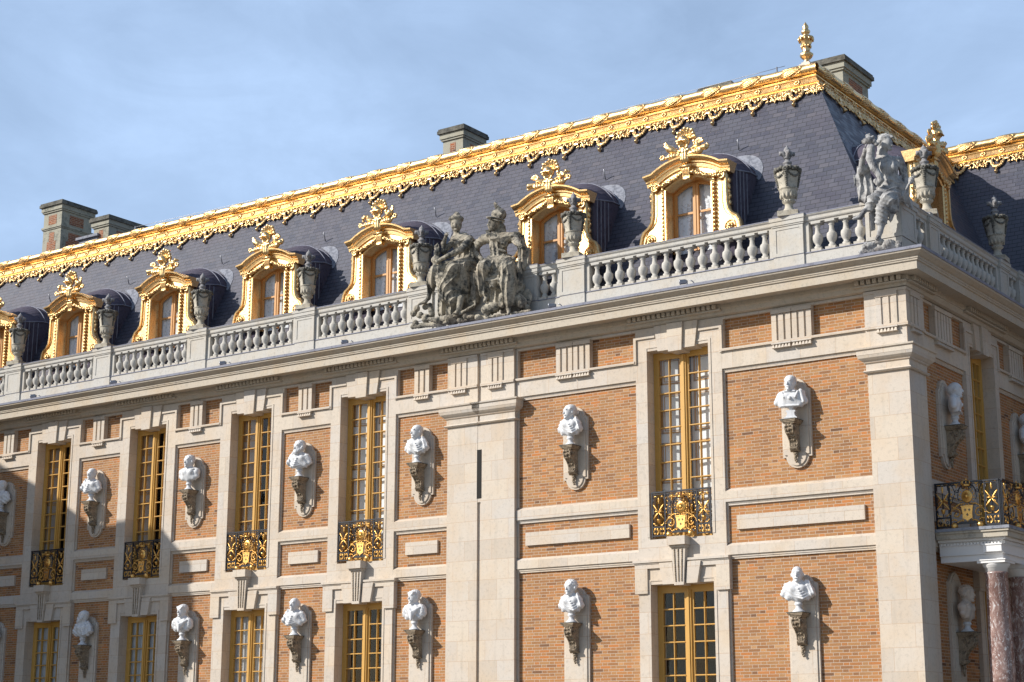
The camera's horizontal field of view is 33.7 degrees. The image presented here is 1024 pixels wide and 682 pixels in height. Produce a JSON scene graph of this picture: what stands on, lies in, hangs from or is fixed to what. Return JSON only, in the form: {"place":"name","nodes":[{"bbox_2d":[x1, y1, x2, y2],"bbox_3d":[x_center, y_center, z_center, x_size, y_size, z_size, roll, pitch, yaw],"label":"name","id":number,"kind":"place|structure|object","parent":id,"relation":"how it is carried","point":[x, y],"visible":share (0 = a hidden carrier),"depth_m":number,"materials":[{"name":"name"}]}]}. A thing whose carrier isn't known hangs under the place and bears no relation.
{"place":"outdoors","nodes":[
{"label":"outdoors","id":0,"kind":"place"},
{"bbox_2d":[0,0,1023,262],"label":"sky","id":1,"kind":"structure","parent":0,"point":[143,112],"materials":[{"name":"blue"}]},
{"bbox_3d":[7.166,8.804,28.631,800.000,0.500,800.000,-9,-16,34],"label":"ground","id":2,"kind":"structure","parent":0,"visible":0},
{"bbox_2d":[0,22,1023,681],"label":"palace building","id":3,"kind":"structure","parent":2,"relation":"on","point":[686,502],"depth_m":35.86,"materials":[{"name":"stone"}]},
{"bbox_2d":[0,480,10,511],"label":"marble bust","id":4,"kind":"object","parent":3,"relation":"on","point":[5,498],"visible":1,"depth_m":44.65,"materials":[{"name":"white stone"}]},
{"bbox_2d":[6,313,29,364],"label":"stone urn","id":5,"kind":"object","parent":3,"relation":"on","point":[19,335],"visible":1,"depth_m":45.80,"materials":[{"name":"grey stone"}]},
{"bbox_2d":[0,294,50,379],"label":"dormer window","id":6,"kind":"structure","parent":3,"relation":"in","point":[37,321],"depth_m":47.23,"materials":[{"name":"gold metal"}]},
{"bbox_2d":[30,621,59,681],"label":"window","id":7,"kind":"structure","parent":3,"relation":"in","point":[46,635],"depth_m":43.27,"materials":[{"name":"paint"}]},
{"bbox_2d":[38,442,70,585],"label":"window","id":8,"kind":"structure","parent":3,"relation":"in","point":[57,458],"depth_m":44.23,"materials":[{"name":"paint"}]},
{"bbox_2d":[72,610,93,644],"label":"marble bust","id":9,"kind":"object","parent":3,"relation":"on","point":[83,628],"visible":1,"depth_m":41.86,"materials":[{"name":"white stone"}]},
{"bbox_2d":[40,270,138,374],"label":"dormer window","id":10,"kind":"structure","parent":3,"relation":"in","point":[74,325],"depth_m":45.62,"materials":[{"name":"gold metal"}]},
{"bbox_2d":[80,468,101,500],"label":"marble bust","id":11,"kind":"object","parent":3,"relation":"on","point":[91,485],"visible":1,"depth_m":42.67,"materials":[{"name":"white stone"}]},
{"bbox_2d":[94,294,118,347],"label":"stone urn","id":12,"kind":"object","parent":3,"relation":"on","point":[107,318],"visible":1,"depth_m":43.80,"materials":[{"name":"grey stone"}]},
{"bbox_2d":[125,616,156,681],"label":"window","id":13,"kind":"structure","parent":3,"relation":"in","point":[141,632],"depth_m":41.26,"materials":[{"name":"paint"}]},
{"bbox_2d":[130,428,165,577],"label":"window","id":14,"kind":"structure","parent":3,"relation":"in","point":[148,501],"depth_m":42.23,"materials":[{"name":"paint"}]},
{"bbox_2d":[171,604,192,639],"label":"marble bust","id":15,"kind":"object","parent":3,"relation":"on","point":[182,623],"visible":1,"depth_m":39.87,"materials":[{"name":"white stone"}]},
{"bbox_2d":[131,248,233,358],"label":"dormer window","id":16,"kind":"structure","parent":3,"relation":"in","point":[167,304],"depth_m":43.59,"materials":[{"name":"gold metal"}]},
{"bbox_2d":[179,455,199,489],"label":"marble bust","id":17,"kind":"object","parent":3,"relation":"on","point":[189,473],"visible":1,"depth_m":40.70,"materials":[{"name":"white stone"}]},
{"bbox_2d":[189,273,213,329],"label":"stone urn","id":18,"kind":"object","parent":3,"relation":"on","point":[201,297],"visible":0.99,"depth_m":41.84,"materials":[{"name":"grey stone"}]},
{"bbox_2d":[219,361,229,364],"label":"floodlight","id":19,"kind":"object","parent":3,"relation":"on","point":[222,362],"visible":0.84,"depth_m":40.51,"materials":[{"name":"grey metal"}]},
{"bbox_2d":[229,609,264,681],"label":"window","id":20,"kind":"structure","parent":3,"relation":"in","point":[247,627],"depth_m":39.24,"materials":[{"name":"paint"}]},
{"bbox_2d":[233,412,271,569],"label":"window","id":21,"kind":"structure","parent":3,"relation":"in","point":[254,434],"depth_m":40.22,"materials":[{"name":"paint"}]},
{"bbox_2d":[232,224,338,338],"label":"dormer window","id":22,"kind":"structure","parent":3,"relation":"in","point":[270,283],"depth_m":41.53,"materials":[{"name":"gold metal"}]},
{"bbox_2d":[282,598,306,634],"bbox_3d":[-4.881,6.179,37.918,0.629,0.836,0.309,-5,-14,21],"label":"marble bust","id":23,"kind":"object","parent":3,"relation":"on","point":[294,617],"visible":1,"depth_m":37.84,"materials":[{"name":"white stone"}]},
{"bbox_2d":[286,440,312,476],"bbox_3d":[-4.874,2.692,38.753,0.656,0.867,0.297,-5,-14,19],"label":"marble bust","id":24,"kind":"object","parent":3,"relation":"on","point":[299,459],"visible":1,"depth_m":38.66,"materials":[{"name":"white stone"}]},
{"bbox_2d":[295,250,319,309],"bbox_3d":[-4.829,-1.447,40.012,0.563,1.485,0.560,-6,-15,25],"label":"stone urn","id":25,"kind":"object","parent":3,"relation":"on","point":[308,275],"visible":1,"depth_m":39.84,"materials":[{"name":"grey stone"}]},
{"bbox_2d":[341,339,352,343],"bbox_3d":[-3.723,0.030,38.363,0.311,0.131,0.113,-1,-13,5],"label":"floodlight","id":26,"kind":"object","parent":3,"relation":"on","point":[344,341],"visible":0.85,"depth_m":38.33,"materials":[{"name":"grey metal"}]},
{"bbox_2d":[341,602,381,681],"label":"window","id":27,"kind":"structure","parent":3,"relation":"in","point":[366,624],"depth_m":37.47,"materials":[{"name":"paint"}]},
{"bbox_2d":[344,394,385,562],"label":"window","id":28,"kind":"structure","parent":3,"relation":"in","point":[365,478],"depth_m":38.20,"materials":[{"name":"paint"}]},
{"bbox_2d":[341,198,451,324],"bbox_3d":[-2.583,-1.848,39.938,2.410,3.007,2.141,-9,-16,34],"label":"dormer window","id":29,"kind":"structure","parent":3,"relation":"in","point":[381,260],"depth_m":39.54,"materials":[{"name":"gold metal"}]},
{"bbox_2d":[402,589,426,629],"bbox_3d":[-2.082,5.712,35.973,0.580,0.858,0.312,-6,-15,25],"label":"marble bust","id":30,"kind":"object","parent":3,"relation":"on","point":[414,611],"visible":1,"depth_m":35.90,"materials":[{"name":"white stone"}]},
{"bbox_2d":[404,425,429,462],"bbox_3d":[-2.071,2.241,36.804,0.603,0.855,0.284,-6,-14,23],"label":"marble bust","id":31,"kind":"object","parent":3,"relation":"on","point":[417,445],"visible":1,"depth_m":36.73,"materials":[{"name":"white stone"}]},
{"bbox_2d":[409,225,433,287],"bbox_3d":[-2.045,-1.900,38.077,0.563,1.485,0.560,-4,-14,19],"label":"stone urn","id":32,"kind":"object","parent":3,"relation":"on","point":[421,252],"visible":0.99,"depth_m":37.91,"materials":[{"name":"grey stone"}]},
{"bbox_2d":[410,212,480,328],"bbox_3d":[-1.478,-1.606,36.903,1.639,2.633,0.976,-2,-13,7],"label":"seated statue","id":33,"kind":"object","parent":3,"relation":"on","point":[450,278],"visible":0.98,"depth_m":36.73,"materials":[{"name":"stone"}]},
{"bbox_2d":[470,202,531,320],"bbox_3d":[-0.333,-1.735,36.262,1.830,2.706,0.914,-9,-16,34],"label":"seated statue","id":34,"kind":"object","parent":3,"relation":"on","point":[497,284],"visible":0.99,"depth_m":35.99,"materials":[{"name":"stone"}]},
{"bbox_2d":[548,303,561,307],"bbox_3d":[0.906,-0.728,35.124,0.311,0.131,0.113,-1,-13,5],"label":"floodlight","id":35,"kind":"object","parent":3,"relation":"on","point":[551,305],"visible":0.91,"depth_m":35.09,"materials":[{"name":"grey metal"}]},
{"bbox_2d":[511,158,625,278],"bbox_3d":[1.341,-2.486,37.212,2.410,3.007,2.141,-9,-16,34],"label":"dormer window","id":36,"kind":"structure","parent":3,"relation":"in","point":[539,212],"depth_m":36.76,"materials":[{"name":"gold metal"}]},
{"bbox_2d":[557,404,582,443],"bbox_3d":[1.192,1.716,34.553,0.567,0.852,0.305,-6,-15,25],"label":"marble bust","id":37,"kind":"object","parent":3,"relation":"on","point":[570,426],"visible":1,"depth_m":34.47,"materials":[{"name":"white stone"}]},
{"bbox_2d":[558,579,584,621],"bbox_3d":[1.180,5.179,33.718,0.567,0.867,0.307,-6,-14,23],"label":"marble bust","id":38,"kind":"object","parent":3,"relation":"on","point":[571,602],"visible":1,"depth_m":33.65,"materials":[{"name":"white stone"}]},
{"bbox_2d":[560,192,586,258],"bbox_3d":[1.301,-2.444,35.753,0.563,1.485,0.560,-6,-15,24],"label":"stone urn","id":39,"kind":"object","parent":3,"relation":"on","point":[573,220],"visible":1,"depth_m":35.58,"materials":[{"name":"grey stone"}]},
{"bbox_2d":[653,346,712,538],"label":"window","id":40,"kind":"structure","parent":3,"relation":"in","point":[681,381],"depth_m":33.56,"materials":[{"name":"paint"}]},
{"bbox_2d":[679,279,693,284],"bbox_3d":[3.447,-1.153,33.310,0.311,0.131,0.113,-1,-13,5],"label":"floodlight","id":41,"kind":"object","parent":3,"relation":"on","point":[683,281],"visible":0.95,"depth_m":33.28,"materials":[{"name":"grey metal"}]},
{"bbox_2d":[657,583,715,681],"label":"window","id":42,"kind":"structure","parent":3,"relation":"in","point":[690,653],"depth_m":33.08,"materials":[{"name":"paint"}]},
{"bbox_2d":[639,126,762,268],"bbox_3d":[4.084,-2.932,35.306,2.410,3.007,2.141,-9,-16,34],"label":"dormer window","id":43,"kind":"structure","parent":3,"relation":"in","point":[693,192],"depth_m":34.83,"materials":[{"name":"gold metal"}]},
{"bbox_2d":[773,145,801,216],"bbox_3d":[5.371,-3.107,32.925,0.563,1.485,0.560,-4,-14,19],"label":"stone urn","id":44,"kind":"object","parent":3,"relation":"on","point":[787,176],"visible":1,"depth_m":32.76,"materials":[{"name":"grey stone"}]},
{"bbox_2d":[774,375,807,418],"bbox_3d":[5.227,1.052,31.726,0.652,0.855,0.308,-5,-14,21],"label":"marble bust","id":45,"kind":"object","parent":3,"relation":"on","point":[790,398],"visible":1,"depth_m":31.64,"materials":[{"name":"white stone"}]},
{"bbox_2d":[780,566,815,611],"bbox_3d":[5.220,4.535,30.899,0.661,0.836,0.315,-4,-14,17],"label":"marble bust","id":46,"kind":"object","parent":3,"relation":"on","point":[798,590],"visible":0.99,"depth_m":30.82,"materials":[{"name":"white stone"}]},
{"bbox_2d":[852,133,916,253],"bbox_3d":[6.879,-2.738,31.329,1.154,2.382,0.911,-9,-16,34],"label":"seated statue","id":47,"kind":"object","parent":3,"relation":"on","point":[885,196],"visible":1,"depth_m":31.25,"materials":[{"name":"stone"}]},
{"bbox_2d":[844,120,957,230],"bbox_3d":[7.863,-3.074,34.678,2.141,3.007,2.410,-9,-16,34],"label":"dormer window","id":48,"kind":"structure","parent":3,"relation":"in","point":[946,172],"depth_m":34.45,"materials":[{"name":"gold metal"}]},
{"bbox_2d":[910,145,938,216],"bbox_3d":[8.027,-3.117,32.861,0.563,1.485,0.560,-4,-14,18],"label":"stone urn","id":49,"kind":"object","parent":3,"relation":"on","point":[926,178],"visible":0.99,"depth_m":32.70,"materials":[{"name":"grey stone"}]},
{"bbox_2d":[947,382,963,424],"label":"marble bust","id":50,"kind":"object","parent":3,"relation":"on","point":[955,393],"visible":1,"depth_m":31.80,"materials":[{"name":"white stone"}]},
{"bbox_2d":[957,584,975,631],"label":"marble bust","id":51,"kind":"object","parent":3,"relation":"on","point":[966,607],"visible":1,"depth_m":30.93,"materials":[{"name":"white stone"}]},
{"bbox_2d":[970,358,990,525],"bbox_3d":[9.169,2.101,33.711,0.210,3.775,1.340,-9,-16,34],"label":"window","id":52,"kind":"structure","parent":3,"relation":"in","point":[976,371],"depth_m":34.08,"materials":[{"name":"paint"}]},
{"bbox_2d":[985,587,989,670],"bbox_3d":[9.188,6.631,32.616,0.140,3.775,1.340,-9,-16,34],"label":"window","id":53,"kind":"structure","parent":3,"relation":"in","point":[985,587],"depth_m":32.86,"materials":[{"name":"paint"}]},
{"bbox_2d":[982,195,1009,262],"bbox_3d":[10.275,-2.386,35.926,0.563,1.485,0.560,-7,-15,29],"label":"stone urn","id":54,"kind":"object","parent":3,"relation":"on","point":[994,224],"visible":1,"depth_m":35.76,"materials":[{"name":"grey stone"}]},
{"bbox_2d":[1018,413,1023,453],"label":"marble bust","id":55,"kind":"object","parent":3,"relation":"on","point":[1021,429],"visible":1,"depth_m":34.95,"materials":[{"name":"white stone"}]}
]}

